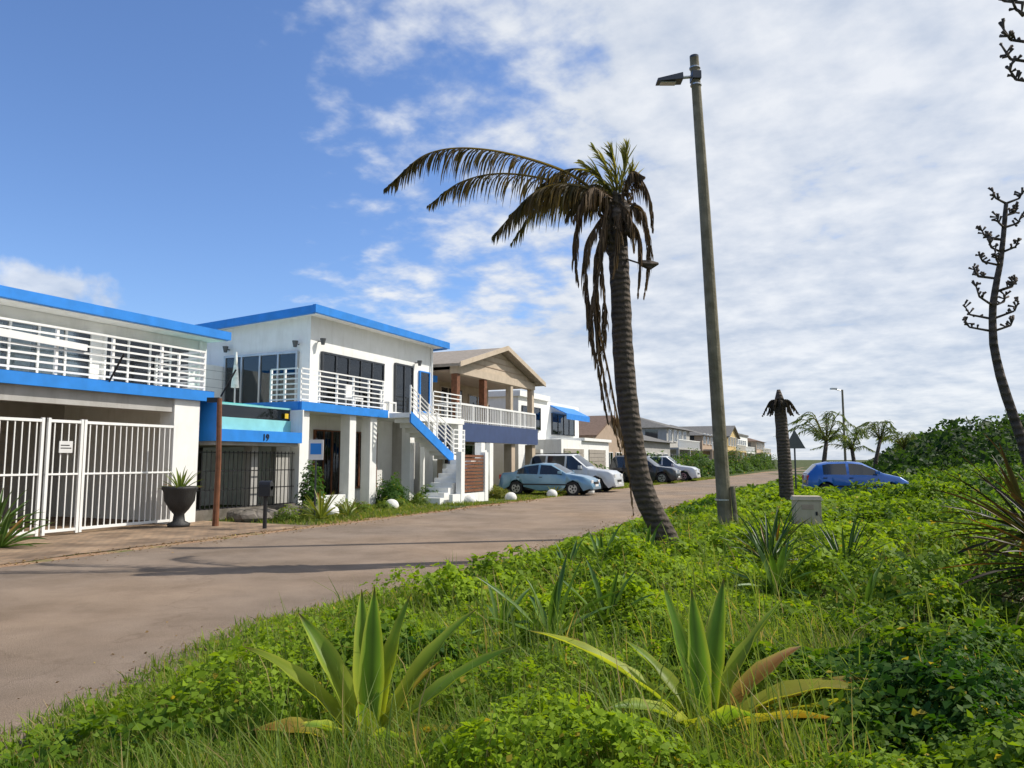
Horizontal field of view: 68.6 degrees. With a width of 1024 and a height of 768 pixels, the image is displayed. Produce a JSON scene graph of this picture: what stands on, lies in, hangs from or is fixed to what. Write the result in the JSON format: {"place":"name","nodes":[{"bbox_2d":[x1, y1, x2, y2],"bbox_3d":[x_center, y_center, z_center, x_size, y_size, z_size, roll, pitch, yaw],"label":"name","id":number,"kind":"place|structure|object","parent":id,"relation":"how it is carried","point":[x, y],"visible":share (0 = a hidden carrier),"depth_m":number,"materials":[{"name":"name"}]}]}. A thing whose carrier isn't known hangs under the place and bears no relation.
{"place":"outdoors","nodes":[
{"label":"outdoors","id":0,"kind":"place"},
{"bbox_2d":[0,516,309,563],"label":"driveway paving","id":1,"kind":"structure","parent":0,"point":[92,540],"depth_m":15.82,"materials":[{"name":"concrete"}]},
{"bbox_2d":[0,417,175,535],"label":"driveway gate","id":2,"kind":"structure","parent":1,"relation":"on","point":[66,447],"depth_m":16.32,"materials":[{"name":"white metal"}]},
{"bbox_2d":[161,486,198,527],"bbox_3d":[-7.950,2.929,17.946,0.820,0.960,0.820,0,-6,0],"label":"plant urn","id":3,"kind":"object","parent":1,"relation":"on","point":[179,501],"visible":0.98,"depth_m":17.73,"materials":[{"name":"black stone"}]},
{"bbox_2d":[157,466,203,488],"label":"potted agave","id":4,"kind":"object","parent":3,"relation":"in","point":[180,481],"visible":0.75,"depth_m":17.91,"materials":[{"name":"green plant"}]},
{"bbox_2d":[207,397,221,525],"bbox_3d":[-7.267,1.885,18.255,0.406,3.121,0.151,0,-6,0],"label":"timber post","id":5,"kind":"object","parent":1,"relation":"on","point":[216,498],"visible":0.95,"depth_m":18.21,"materials":[{"name":"brown wood"}]},
{"bbox_2d":[258,481,272,528],"bbox_3d":[-5.750,2.816,17.506,0.280,1.116,0.240,0,-6,0],"label":"mailbox","id":6,"kind":"object","parent":1,"relation":"on","point":[265,490],"visible":0.97,"depth_m":17.44,"materials":[{"name":"black metal"}]},
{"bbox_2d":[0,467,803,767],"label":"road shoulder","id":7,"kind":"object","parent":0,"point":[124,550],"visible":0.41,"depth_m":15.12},
{"bbox_2d":[0,467,805,763],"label":"road","id":8,"kind":"structure","parent":0,"point":[66,623],"depth_m":9.95,"materials":[{"name":"asphalt"}]},
{"bbox_2d":[0,0,1023,459],"label":"sky","id":9,"kind":"structure","parent":0,"point":[194,162],"materials":[{"name":"blue"}]},
{"bbox_2d":[0,460,1023,767],"bbox_3d":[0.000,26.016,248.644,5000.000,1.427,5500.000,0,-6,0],"label":"ground","id":10,"kind":"structure","parent":0,"point":[803,464],"depth_m":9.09,"materials":[{"name":"green plant"}]},
{"bbox_2d":[0,488,49,528],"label":"agave plant","id":11,"kind":"object","parent":10,"relation":"on","point":[3,505],"visible":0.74,"depth_m":14.53,"materials":[{"name":"green plant"}]},
{"bbox_2d":[0,507,53,547],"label":"agave plant","id":12,"kind":"object","parent":10,"relation":"on","point":[5,537],"visible":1,"depth_m":13.69,"materials":[{"name":"green plant"}]},
{"bbox_2d":[0,305,463,523],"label":"walls","id":13,"kind":"structure","parent":10,"relation":"on","point":[407,458],"depth_m":21.39,"materials":[{"name":"white paint"}]},
{"bbox_2d":[0,320,428,494],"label":"windows","id":14,"kind":"structure","parent":13,"relation":"attached to","point":[329,364],"depth_m":21.55,"materials":[{"name":"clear glass"}]},
{"bbox_2d":[0,319,432,510],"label":"window frames","id":15,"kind":"structure","parent":13,"relation":"attached to","point":[234,377],"depth_m":25.88,"materials":[{"name":"black metal"}]},
{"bbox_2d":[0,297,440,348],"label":"roof","id":16,"kind":"structure","parent":13,"relation":"on","point":[55,311],"depth_m":19.99,"materials":[{"name":"blue paint"}]},
{"bbox_2d":[0,285,449,417],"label":"blue fascia","id":17,"kind":"structure","parent":13,"relation":"attached to","point":[210,329],"depth_m":19.49,"materials":[{"name":"paint"}]},
{"bbox_2d":[0,317,461,418],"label":"balcony railing","id":18,"kind":"object","parent":13,"relation":"on","point":[56,342],"visible":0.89,"depth_m":18.69,"materials":[{"name":"white metal"}]},
{"bbox_2d":[196,353,297,508],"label":"building","id":19,"kind":"structure","parent":10,"relation":"on","point":[250,379],"depth_m":26.62,"materials":[{"name":"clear glass"}]},
{"bbox_2d":[199,402,303,442],"bbox_3d":[-9.238,1.152,22.339,4.750,1.200,3.455,-3,-6,24],"label":"sign","id":20,"kind":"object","parent":19,"relation":"in","point":[241,422],"depth_m":21.42,"materials":[{"name":"blue"}]},
{"bbox_2d":[226,504,318,522],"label":"garden rocks","id":21,"kind":"object","parent":10,"relation":"on","point":[243,515],"visible":0.51,"depth_m":19.77,"materials":[{"name":"stone"}]},
{"bbox_2d":[272,504,300,521],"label":"flower bed plant","id":22,"kind":"object","parent":10,"relation":"on","point":[286,514],"visible":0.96,"depth_m":19.48,"materials":[{"name":"green plant"}]},
{"bbox_2d":[298,500,318,517],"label":"flower bed plant","id":23,"kind":"object","parent":10,"relation":"on","point":[305,507],"visible":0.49,"depth_m":20.75,"materials":[{"name":"green plant"}]},
{"bbox_2d":[294,460,327,505],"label":"garden shrub","id":24,"kind":"object","parent":10,"relation":"on","point":[308,490],"visible":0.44,"depth_m":22.25,"materials":[{"name":"green plant"}]},
{"bbox_2d":[308,438,323,514],"bbox_3d":[-5.350,2.568,20.437,0.400,2.200,0.074,0,-6,0],"label":"garden sign","id":25,"kind":"object","parent":10,"relation":"on","point":[316,448],"visible":0.85,"depth_m":20.47,"materials":[{"name":"metal"}]},
{"bbox_2d":[293,489,343,519],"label":"agave plant","id":26,"kind":"object","parent":10,"relation":"on","point":[323,509],"visible":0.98,"depth_m":19.75,"materials":[{"name":"green plant"}]},
{"bbox_2d":[0,499,689,753],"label":"fallen leaves","id":27,"kind":"object","parent":10,"relation":"on","point":[277,533],"visible":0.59,"depth_m":15.02,"materials":[{"name":"brown plant"}]},
{"bbox_2d":[335,495,356,514],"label":"flower bed plant","id":28,"kind":"object","parent":10,"relation":"on","point":[341,510],"visible":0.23,"depth_m":21.98,"materials":[{"name":"green plant"}]},
{"bbox_2d":[329,496,364,516],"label":"agave plant","id":29,"kind":"object","parent":10,"relation":"on","point":[346,510],"visible":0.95,"depth_m":20.63,"materials":[{"name":"green plant"}]},
{"bbox_2d":[355,501,371,511],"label":"flower bed plant","id":30,"kind":"object","parent":10,"relation":"on","point":[364,506],"visible":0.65,"depth_m":23.15,"materials":[{"name":"green plant"}]},
{"bbox_2d":[245,586,516,748],"bbox_3d":[-0.705,1.471,3.859,1.463,0.792,0.826,0,-6,0],"label":"agave plant","id":31,"kind":"object","parent":10,"relation":"on","point":[371,653],"visible":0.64,"depth_m":3.97,"materials":[{"name":"green plant"}]},
{"bbox_2d":[373,496,395,509],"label":"flower bed plant","id":32,"kind":"object","parent":10,"relation":"on","point":[379,504],"visible":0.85,"depth_m":24.29,"materials":[{"name":"green plant"}]},
{"bbox_2d":[385,499,398,507],"bbox_3d":[-3.949,3.992,24.623,0.485,0.441,0.476,0,-6,0],"label":"painted stone","id":33,"kind":"object","parent":10,"relation":"on","point":[393,502],"visible":0.59,"depth_m":24.48,"materials":[{"name":"stone"}]},
{"bbox_2d":[375,472,414,502],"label":"garden shrub","id":34,"kind":"object","parent":10,"relation":"on","point":[392,491],"visible":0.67,"depth_m":26.71,"materials":[{"name":"green plant"}]},
{"bbox_2d":[410,492,430,504],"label":"flower bed plant","id":35,"kind":"object","parent":10,"relation":"on","point":[421,500],"visible":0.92,"depth_m":26.77,"materials":[{"name":"green plant"}]},
{"bbox_2d":[389,385,479,504],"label":"staircase","id":36,"kind":"structure","parent":10,"relation":"on","point":[418,430],"depth_m":28.27,"materials":[{"name":"white paint"}]},
{"bbox_2d":[211,477,714,524],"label":"lawn grass","id":37,"kind":"structure","parent":10,"relation":"on","point":[409,509],"depth_m":24.04,"materials":[{"name":"green plant"}]},
{"bbox_2d":[449,443,492,502],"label":"wall pillars","id":38,"kind":"structure","parent":10,"relation":"on","point":[483,455],"depth_m":28.99,"materials":[{"name":"white paint"}]},
{"bbox_2d":[433,353,537,477],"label":"walls","id":39,"kind":"structure","parent":10,"relation":"on","point":[482,377],"depth_m":39.07,"materials":[{"name":"beige paint"}]},
{"bbox_2d":[441,387,478,463],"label":"windows","id":40,"kind":"structure","parent":39,"relation":"attached to","point":[468,448],"depth_m":41.26,"materials":[{"name":"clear glass"}]},
{"bbox_2d":[439,386,489,468],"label":"window frames","id":41,"kind":"structure","parent":39,"relation":"attached to","point":[443,460],"depth_m":39.87,"materials":[{"name":"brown wood"}]},
{"bbox_2d":[434,402,535,428],"bbox_3d":[-1.902,1.793,39.426,2.938,0.920,9.516,-3,-6,24],"label":"balcony railing","id":42,"kind":"object","parent":39,"relation":"on","point":[512,418],"visible":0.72,"depth_m":38.31,"materials":[{"name":"white metal"}]},
{"bbox_2d":[433,346,545,386],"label":"roof","id":43,"kind":"structure","parent":39,"relation":"on","point":[446,360],"depth_m":38.77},
{"bbox_2d":[462,577,529,633],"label":"agave plant","id":44,"kind":"object","parent":10,"relation":"on","point":[519,599],"visible":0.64,"depth_m":6.48,"materials":[{"name":"green plant"}]},
{"bbox_2d":[488,484,507,498],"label":"garden shrub","id":45,"kind":"object","parent":10,"relation":"on","point":[498,492],"visible":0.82,"depth_m":31.06,"materials":[{"name":"green plant"}]},
{"bbox_2d":[505,492,516,499],"bbox_3d":[-0.050,4.539,29.996,0.488,0.437,0.483,0,-6,0],"label":"painted stone","id":46,"kind":"object","parent":10,"relation":"on","point":[510,496],"visible":0.74,"depth_m":29.83,"materials":[{"name":"stone"}]},
{"bbox_2d":[0,462,1023,767],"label":"ground cover","id":47,"kind":"object","parent":10,"relation":"on","point":[912,724],"visible":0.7,"depth_m":4.51,"materials":[{"name":"green plant"}]},
{"bbox_2d":[460,555,618,640],"bbox_3d":[0.312,1.690,6.015,1.245,0.662,1.047,-6,-8,44],"label":"agave plant","id":48,"kind":"object","parent":47,"relation":"on","point":[556,593],"visible":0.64,"depth_m":5.93,"materials":[{"name":"green plant"}]},
{"bbox_2d":[707,506,826,565],"bbox_3d":[3.318,1.968,9.710,1.509,0.874,1.569,0,-6,0],"label":"spiky shrub","id":49,"kind":"object","parent":47,"relation":"on","point":[769,542],"visible":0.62,"depth_m":9.63,"materials":[{"name":"green plant"}]},
{"bbox_2d":[817,555,918,609],"bbox_3d":[3.305,1.861,7.094,0.914,0.509,0.884,0,-6,0],"label":"agave plant","id":50,"kind":"object","parent":47,"relation":"on","point":[870,586],"visible":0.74,"depth_m":7.01,"materials":[{"name":"green plant"}]},
{"bbox_2d":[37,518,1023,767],"bbox_3d":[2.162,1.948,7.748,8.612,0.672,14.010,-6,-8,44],"label":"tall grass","id":51,"kind":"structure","parent":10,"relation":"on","point":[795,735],"depth_m":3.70,"materials":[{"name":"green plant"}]},
{"bbox_2d":[383,139,678,546],"bbox_3d":[0.452,-0.483,12.954,5.184,7.428,2.204,0,-6,0],"label":"palm tree","id":52,"kind":"object","parent":10,"relation":"on","point":[615,225],"visible":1,"depth_m":12.51,"materials":[{"name":"brown plant"}]},
{"bbox_2d":[488,390,611,484],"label":"walls","id":53,"kind":"structure","parent":10,"relation":"on","point":[548,442],"depth_m":48.64,"materials":[{"name":"white paint"}]},
{"bbox_2d":[523,406,573,435],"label":"windows","id":54,"kind":"structure","parent":53,"relation":"attached to","point":[564,431],"depth_m":53.63,"materials":[{"name":"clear glass"}]},
{"bbox_2d":[521,405,605,468],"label":"window frames","id":55,"kind":"structure","parent":53,"relation":"attached to","point":[602,453],"depth_m":53.19,"materials":[{"name":"metal"}]},
{"bbox_2d":[499,463,600,495],"bbox_3d":[1.750,4.399,34.935,4.560,1.470,2.080,-2,-6,22],"label":"sedan car","id":56,"kind":"object","parent":10,"relation":"on","point":[530,478],"visible":0.98,"depth_m":34.27,"materials":[{"name":"blue metal"}]},
{"bbox_2d":[532,540,595,575],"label":"agave plant","id":57,"kind":"object","parent":10,"relation":"on","point":[573,552],"visible":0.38,"depth_m":9.50,"materials":[{"name":"green plant"}]},
{"bbox_2d":[529,453,623,491],"bbox_3d":[3.214,4.524,38.534,4.790,1.947,2.200,-3,-6,24],"label":"suv car","id":58,"kind":"object","parent":10,"relation":"on","point":[580,464],"visible":0.53,"depth_m":37.80,"materials":[{"name":"white metal"}]},
{"bbox_2d":[563,524,632,562],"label":"agave plant","id":59,"kind":"object","parent":10,"relation":"on","point":[599,544],"visible":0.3,"depth_m":10.05,"materials":[{"name":"green plant"}]},
{"bbox_2d":[555,557,666,628],"bbox_3d":[0.758,1.756,6.351,1.015,0.548,0.793,-3,-6,26],"label":"agave plant","id":60,"kind":"object","parent":10,"relation":"on","point":[612,600],"visible":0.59,"depth_m":6.32,"materials":[{"name":"green plant"}]},
{"bbox_2d":[609,456,681,482],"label":"suv car","id":61,"kind":"object","parent":10,"relation":"on","point":[660,473],"visible":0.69,"depth_m":51.14,"materials":[{"name":"black metal"}]},
{"bbox_2d":[612,518,678,553],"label":"agave plant","id":62,"kind":"object","parent":10,"relation":"on","point":[648,538],"visible":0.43,"depth_m":10.69,"materials":[{"name":"green plant"}]},
{"bbox_2d":[644,441,669,455],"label":"walls","id":63,"kind":"structure","parent":10,"relation":"on","point":[654,447],"depth_m":74.31,"materials":[{"name":"grey paint"}]},
{"bbox_2d":[643,435,671,442],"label":"roof","id":64,"kind":"structure","parent":63,"relation":"on","point":[648,438],"depth_m":75.46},
{"bbox_2d":[647,455,700,480],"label":"suv car","id":65,"kind":"object","parent":10,"relation":"on","point":[691,472],"visible":0.41,"depth_m":56.54,"materials":[{"name":"white metal"}]},
{"bbox_2d":[671,456,711,476],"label":"street hedge","id":66,"kind":"object","parent":10,"relation":"on","point":[691,463],"visible":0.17,"depth_m":69.19,"materials":[{"name":"green plant"}]},
{"bbox_2d":[673,451,714,475],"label":"street hedge","id":67,"kind":"object","parent":10,"relation":"on","point":[701,461],"visible":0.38,"depth_m":74.87,"materials":[{"name":"green plant"}]},
{"bbox_2d":[655,54,737,524],"bbox_3d":[3.981,-2.046,16.284,1.518,10.655,0.331,0,-6,0],"label":"street lamp","id":68,"kind":"object","parent":10,"relation":"on","point":[725,495],"visible":0.98,"depth_m":16.15,"materials":[{"name":"grey wood"}]},
{"bbox_2d":[528,578,876,735],"bbox_3d":[1.042,1.411,3.800,1.766,0.702,0.870,2,-6,-16],"label":"agave plant","id":69,"kind":"object","parent":10,"relation":"on","point":[697,638],"visible":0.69,"depth_m":3.93,"materials":[{"name":"green plant"}]},
{"bbox_2d":[727,430,745,458],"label":"walls","id":70,"kind":"structure","parent":10,"relation":"on","point":[730,448],"depth_m":114.45,"materials":[{"name":"paint"}]},
{"bbox_2d":[682,426,739,438],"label":"roof","id":71,"kind":"structure","parent":70,"relation":"on","point":[708,429],"depth_m":115.21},
{"bbox_2d":[728,437,745,457],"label":"window frames","id":72,"kind":"structure","parent":70,"relation":"attached to","point":[742,447],"depth_m":113.69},
{"bbox_2d":[728,459,746,472],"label":"street hedge","id":73,"kind":"object","parent":10,"relation":"on","point":[738,469],"visible":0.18,"depth_m":90.23,"materials":[{"name":"green plant"}]},
{"bbox_2d":[728,446,753,471],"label":"street hedge","id":74,"kind":"object","parent":10,"relation":"on","point":[747,468],"visible":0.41,"depth_m":99.24,"materials":[{"name":"green plant"}]},
{"bbox_2d":[739,456,764,470],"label":"street hedge","id":75,"kind":"object","parent":10,"relation":"on","point":[755,465],"visible":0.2,"depth_m":114.05,"materials":[{"name":"green plant"}]},
{"bbox_2d":[746,451,770,469],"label":"street hedge","id":76,"kind":"object","parent":10,"relation":"on","point":[760,459],"visible":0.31,"depth_m":120.51,"materials":[{"name":"green plant"}]},
{"bbox_2d":[750,450,773,468],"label":"street hedge","id":77,"kind":"object","parent":10,"relation":"on","point":[770,464],"visible":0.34,"depth_m":128.75,"materials":[{"name":"green plant"}]},
{"bbox_2d":[725,500,821,548],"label":"spiky shrub","id":78,"kind":"object","parent":10,"relation":"on","point":[777,531],"visible":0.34,"depth_m":10.73,"materials":[{"name":"green plant"}]},
{"bbox_2d":[762,389,799,500],"bbox_3d":[8.263,2.088,22.877,1.012,3.859,1.032,0,-6,0],"label":"dead palm","id":79,"kind":"object","parent":10,"relation":"on","point":[779,404],"visible":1,"depth_m":22.78,"materials":[{"name":"brown plant"}]},
{"bbox_2d":[717,532,851,596],"bbox_3d":[2.710,1.870,7.872,1.132,0.608,1.433,4,-7,-36],"label":"agave plant","id":80,"kind":"object","parent":10,"relation":"on","point":[781,562],"visible":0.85,"depth_m":7.76,"materials":[{"name":"green plant"}]},
{"bbox_2d":[789,430,805,488],"bbox_3d":[11.250,3.264,29.813,0.840,2.900,0.090,0,-6,0],"label":"warning sign","id":81,"kind":"object","parent":10,"relation":"on","point":[795,441],"visible":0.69,"depth_m":29.85,"materials":[{"name":"metal"}]},
{"bbox_2d":[790,495,821,525],"bbox_3d":[6.200,2.719,15.806,0.598,0.720,0.459,-1,-6,14],"label":"utility box","id":82,"kind":"object","parent":10,"relation":"on","point":[806,506],"visible":0.79,"depth_m":15.61,"materials":[{"name":"paint"}]},
{"bbox_2d":[775,411,869,461],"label":"palm tree","id":83,"kind":"object","parent":10,"relation":"on","point":[820,434],"visible":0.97,"depth_m":45.74,"materials":[{"name":"green plant"}]},
{"bbox_2d":[830,388,846,460],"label":"street lamp","id":84,"kind":"object","parent":10,"relation":"on","point":[845,456],"visible":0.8,"depth_m":60.03,"materials":[{"name":"grey metal"}]},
{"bbox_2d":[776,511,902,567],"bbox_3d":[3.962,1.938,9.062,1.475,0.855,1.329,-4,-7,32],"label":"spiky shrub","id":85,"kind":"object","parent":10,"relation":"on","point":[852,539],"visible":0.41,"depth_m":9.02,"materials":[{"name":"green plant"}]},
{"bbox_2d":[810,428,874,461],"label":"palm tree","id":86,"kind":"object","parent":10,"relation":"on","point":[849,445],"visible":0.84,"depth_m":50.65,"materials":[{"name":"green plant"}]},
{"bbox_2d":[802,461,908,492],"bbox_3d":[14.010,3.907,30.761,3.880,1.490,2.000,-1,-6,12],"label":"hatchback car","id":87,"kind":"object","parent":10,"relation":"on","point":[840,474],"visible":0.61,"depth_m":30.18,"materials":[{"name":"blue metal"}]},
{"bbox_2d":[847,420,899,468],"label":"palm tree","id":88,"kind":"object","parent":10,"relation":"on","point":[878,435],"visible":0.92,"depth_m":55.68,"materials":[{"name":"green plant"}]},
{"bbox_2d":[875,430,920,462],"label":"palm tree","id":89,"kind":"object","parent":10,"relation":"on","point":[904,441],"visible":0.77,"depth_m":59.66,"materials":[{"name":"green plant"}]},
{"bbox_2d":[858,461,1023,518],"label":"coastal scrub","id":90,"kind":"object","parent":10,"relation":"on","point":[933,472],"visible":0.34,"depth_m":30.54,"materials":[{"name":"green plant"}]},
{"bbox_2d":[862,411,1023,476],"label":"distant bushes","id":91,"kind":"object","parent":10,"relation":"on","point":[950,445],"visible":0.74,"depth_m":52.27,"materials":[{"name":"green plant"}]},
{"bbox_2d":[926,436,1023,582],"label":"aloe plant","id":92,"kind":"object","parent":10,"relation":"on","point":[1012,485],"visible":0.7,"depth_m":8.16,"materials":[{"name":"green plant"}]},
{"bbox_2d":[946,498,1005,522],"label":"spiky shrub","id":93,"kind":"object","parent":10,"relation":"on","point":[971,516],"visible":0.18,"depth_m":13.45,"materials":[{"name":"green plant"}]},
{"bbox_2d":[931,474,1023,604],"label":"aloe plant","id":94,"kind":"object","parent":10,"relation":"on","point":[1017,518],"visible":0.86,"depth_m":7.14,"materials":[{"name":"green plant"}]},
{"bbox_2d":[962,187,1023,466],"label":"dead agave stalk","id":95,"kind":"object","parent":10,"relation":"on","point":[1009,403],"visible":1,"depth_m":9.11,"materials":[{"name":"black plant"}]},
{"bbox_2d":[988,578,1023,602],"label":"aloe plant","id":96,"kind":"object","parent":10,"relation":"on","point":[1009,597],"visible":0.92,"depth_m":6.59,"materials":[{"name":"green plant"}]},
{"bbox_2d":[998,0,1023,81],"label":"dead agave stalk","id":97,"kind":"object","parent":10,"relation":"on","point":[1010,36],"visible":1,"depth_m":6.48,"materials":[{"name":"black plant"}]},
{"bbox_2d":[579,421,623,456],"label":"walls","id":98,"kind":"structure","parent":0,"point":[607,432],"depth_m":63.55,"materials":[{"name":"paint"}]},
{"bbox_2d":[579,415,617,436],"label":"roof","id":99,"kind":"structure","parent":98,"relation":"on","point":[595,426],"depth_m":61.17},
{"bbox_2d":[642,428,699,458],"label":"walls","id":100,"kind":"structure","parent":0,"point":[674,447],"depth_m":84.29,"materials":[{"name":"grey paint"}]},
{"bbox_2d":[645,429,685,458],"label":"windows","id":101,"kind":"structure","parent":100,"relation":"attached to","point":[652,433],"depth_m":83.76,"materials":[{"name":"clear glass"}]},
{"bbox_2d":[640,417,693,431],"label":"roof","id":102,"kind":"structure","parent":100,"relation":"on","point":[646,423],"depth_m":84.99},
{"bbox_2d":[668,429,699,457],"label":"window frames","id":103,"kind":"structure","parent":100,"relation":"attached to","point":[682,443],"depth_m":86.64,"materials":[{"name":"white"}]},
{"bbox_2d":[691,435,713,459],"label":"walls","id":104,"kind":"structure","parent":0,"point":[706,449],"depth_m":97.19,"materials":[{"name":"paint"}]},
{"bbox_2d":[671,425,712,436],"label":"roof","id":105,"kind":"structure","parent":104,"relation":"on","point":[695,433],"depth_m":98.49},
{"bbox_2d":[738,435,754,458],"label":"walls","id":106,"kind":"structure","parent":0,"point":[743,438],"depth_m":133.76,"materials":[{"name":"white paint"}]},
{"bbox_2d":[738,440,754,458],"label":"window frames","id":107,"kind":"structure","parent":106,"relation":"attached to","point":[749,449],"depth_m":131.79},
{"bbox_2d":[748,441,771,463],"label":"walls","id":108,"kind":"structure","parent":0,"point":[753,443],"depth_m":144.07,"materials":[{"name":"beige paint"}]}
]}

